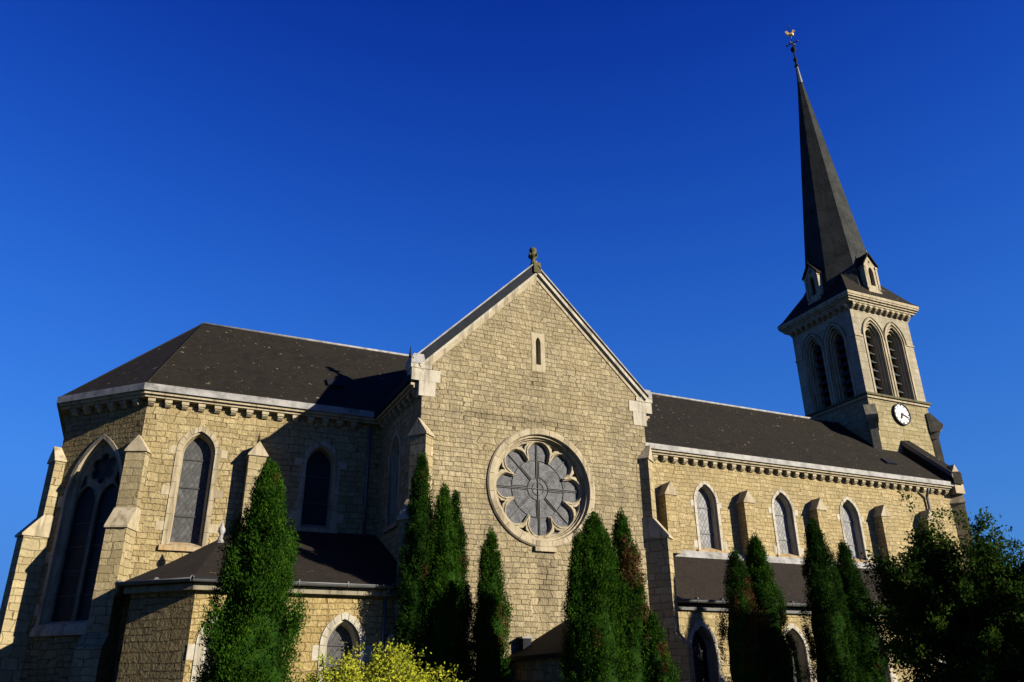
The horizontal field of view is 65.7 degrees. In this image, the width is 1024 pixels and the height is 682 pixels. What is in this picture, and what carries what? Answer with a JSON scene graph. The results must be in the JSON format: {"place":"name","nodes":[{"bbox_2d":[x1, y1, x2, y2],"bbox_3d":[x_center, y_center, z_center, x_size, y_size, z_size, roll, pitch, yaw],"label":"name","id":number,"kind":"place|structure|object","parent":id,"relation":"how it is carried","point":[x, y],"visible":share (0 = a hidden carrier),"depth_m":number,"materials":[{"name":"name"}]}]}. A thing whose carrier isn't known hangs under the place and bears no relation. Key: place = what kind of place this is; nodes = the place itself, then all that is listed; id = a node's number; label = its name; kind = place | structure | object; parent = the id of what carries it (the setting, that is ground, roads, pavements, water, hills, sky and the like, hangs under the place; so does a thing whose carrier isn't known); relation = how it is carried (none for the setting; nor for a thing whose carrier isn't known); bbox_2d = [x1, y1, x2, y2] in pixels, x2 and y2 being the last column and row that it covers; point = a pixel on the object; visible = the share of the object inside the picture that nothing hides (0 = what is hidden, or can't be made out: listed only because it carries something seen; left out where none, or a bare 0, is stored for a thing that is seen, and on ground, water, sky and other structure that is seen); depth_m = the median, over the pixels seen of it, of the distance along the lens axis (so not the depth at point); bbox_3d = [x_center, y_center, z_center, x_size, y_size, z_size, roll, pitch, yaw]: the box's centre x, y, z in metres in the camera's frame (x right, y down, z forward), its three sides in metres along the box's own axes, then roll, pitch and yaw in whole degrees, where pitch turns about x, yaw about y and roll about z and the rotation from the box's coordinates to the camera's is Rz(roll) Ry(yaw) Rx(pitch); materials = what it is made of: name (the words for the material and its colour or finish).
{"place":"outdoors","nodes":[
{"label":"outdoors","id":0,"kind":"place"},
{"bbox_2d":[0,0,1023,607],"label":"sky","id":1,"kind":"structure","parent":0,"point":[360,173],"materials":[{"name":"blue"}]},
{"label":"ground","id":2,"kind":"structure","parent":0,"visible":0},
{"bbox_2d":[192,457,310,681],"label":"cypress tree","id":3,"kind":"object","parent":2,"relation":"on","point":[253,632],"visible":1,"depth_m":16.62,"materials":[{"name":"green plant"}]},
{"bbox_2d":[291,634,466,681],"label":"golden shrub","id":4,"kind":"object","parent":2,"relation":"on","point":[393,666],"visible":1,"depth_m":15.44,"materials":[{"name":"yellow plant"}]},
{"bbox_2d":[391,451,438,677],"bbox_3d":[-2.818,7.414,23.613,1.626,8.601,1.471,-15,-27,30],"label":"cypress tree","id":5,"kind":"object","parent":2,"relation":"on","point":[411,626],"visible":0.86,"depth_m":23.61,"materials":[{"name":"green plant"}]},
{"bbox_2d":[418,481,470,681],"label":"cypress tree","id":6,"kind":"object","parent":2,"relation":"on","point":[442,596],"visible":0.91,"depth_m":23.33,"materials":[{"name":"green plant"}]},
{"bbox_2d":[449,490,475,681],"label":"cypress tree","id":7,"kind":"object","parent":2,"relation":"on","point":[461,533],"visible":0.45,"depth_m":24.00,"materials":[{"name":"green plant"}]},
{"bbox_2d":[0,25,974,681],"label":"church","id":8,"kind":"structure","parent":2,"relation":"on","point":[530,415],"depth_m":29.18,"materials":[{"name":"stone"}]},
{"bbox_2d":[29,434,122,636],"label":"tall window","id":9,"kind":"structure","parent":8,"relation":"in","point":[90,496],"depth_m":27.05,"materials":[{"name":"glass"}]},
{"bbox_2d":[155,426,227,551],"bbox_3d":[-11.157,5.134,27.730,2.020,4.390,0.520,10,-26,-23],"label":"window","id":10,"kind":"structure","parent":8,"relation":"in","point":[186,527],"depth_m":27.75,"materials":[{"name":"glass"}]},
{"bbox_2d":[186,615,218,681],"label":"window","id":11,"kind":"structure","parent":8,"relation":"in","point":[194,652],"depth_m":21.44,"materials":[{"name":"stone"}]},
{"bbox_2d":[289,441,346,532],"bbox_3d":[-7.225,5.424,29.571,1.980,3.450,0.520,10,-26,-23],"label":"window","id":12,"kind":"structure","parent":8,"relation":"in","point":[321,460],"depth_m":29.61,"materials":[{"name":"glass"}]},
{"bbox_2d":[311,612,372,681],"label":"window","id":13,"kind":"structure","parent":8,"relation":"in","point":[345,628],"depth_m":23.35,"materials":[{"name":"stone"}]},
{"bbox_2d":[382,430,403,533],"bbox_3d":[-4.101,4.987,28.660,0.520,3.660,1.940,10,-26,-23],"label":"window","id":14,"kind":"structure","parent":8,"relation":"in","point":[393,503],"depth_m":28.88,"materials":[{"name":"stone"}]},
{"bbox_2d":[531,332,545,372],"bbox_3d":[0.915,0.491,29.933,0.560,1.560,0.362,10,-26,-23],"label":"slit window","id":15,"kind":"structure","parent":8,"relation":"in","point":[537,340],"depth_m":29.86,"materials":[{"name":"stone"}]},
{"bbox_2d":[487,428,594,552],"bbox_3d":[0.995,5.215,27.859,4.200,4.320,0.510,10,-26,-23],"label":"rose window","id":16,"kind":"structure","parent":8,"relation":"in","point":[541,488],"depth_m":28.02,"materials":[{"name":"glass"}]},
{"bbox_2d":[688,620,726,681],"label":"window","id":17,"kind":"structure","parent":8,"relation":"in","point":[707,664],"depth_m":31.22,"materials":[{"name":"glass"}]},
{"bbox_2d":[690,481,727,552],"bbox_3d":[9.047,8.223,36.978,1.880,3.410,0.460,10,-26,-23],"label":"window","id":18,"kind":"structure","parent":8,"relation":"in","point":[706,504],"depth_m":37.07,"materials":[{"name":"glass"}]},
{"bbox_2d":[768,489,803,557],"bbox_3d":[13.247,8.953,38.759,1.880,3.410,0.460,10,-26,-23],"label":"window","id":19,"kind":"structure","parent":8,"relation":"in","point":[784,515],"depth_m":38.86,"materials":[{"name":"glass"}]},
{"bbox_2d":[784,623,816,681],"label":"window","id":20,"kind":"structure","parent":8,"relation":"in","point":[795,631],"depth_m":33.09,"materials":[{"name":"glass"}]},
{"bbox_2d":[837,496,870,561],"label":"window","id":21,"kind":"structure","parent":8,"relation":"in","point":[850,517],"depth_m":40.65,"materials":[{"name":"glass"}]},
{"bbox_2d":[876,633,897,681],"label":"window","id":22,"kind":"structure","parent":8,"relation":"in","point":[889,675],"depth_m":34.43,"materials":[{"name":"stone"}]},
{"bbox_2d":[468,526,513,681],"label":"cypress tree","id":23,"kind":"object","parent":2,"relation":"on","point":[491,614],"visible":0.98,"depth_m":23.98,"materials":[{"name":"green plant"}]},
{"bbox_2d":[555,508,634,681],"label":"cypress tree","id":24,"kind":"object","parent":2,"relation":"on","point":[592,648],"visible":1,"depth_m":20.97,"materials":[{"name":"green plant"}]},
{"bbox_2d":[610,507,652,681],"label":"cypress tree","id":25,"kind":"object","parent":2,"relation":"on","point":[633,596],"visible":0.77,"depth_m":21.64,"materials":[{"name":"green plant"}]},
{"bbox_2d":[640,609,681,681],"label":"cypress tree","id":26,"kind":"object","parent":2,"relation":"on","point":[660,664],"visible":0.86,"depth_m":21.18,"materials":[{"name":"green plant"}]},
{"bbox_2d":[715,547,773,681],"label":"cypress tree","id":27,"kind":"object","parent":2,"relation":"on","point":[747,661],"visible":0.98,"depth_m":26.42,"materials":[{"name":"green plant"}]},
{"bbox_2d":[743,532,804,681],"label":"cypress tree","id":28,"kind":"object","parent":2,"relation":"on","point":[766,592],"visible":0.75,"depth_m":26.80,"materials":[{"name":"green plant"}]},
{"bbox_2d":[795,517,868,681],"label":"cypress tree","id":29,"kind":"object","parent":2,"relation":"on","point":[826,601],"visible":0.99,"depth_m":28.01,"materials":[{"name":"green plant"}]},
{"bbox_2d":[835,539,890,681],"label":"cypress tree","id":30,"kind":"object","parent":2,"relation":"on","point":[846,566],"visible":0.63,"depth_m":28.53,"materials":[{"name":"green plant"}]},
{"bbox_2d":[848,485,1023,681],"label":"leafy tree","id":31,"kind":"object","parent":2,"relation":"on","point":[969,623],"visible":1,"depth_m":22.29,"materials":[{"name":"green plant"}]}
]}

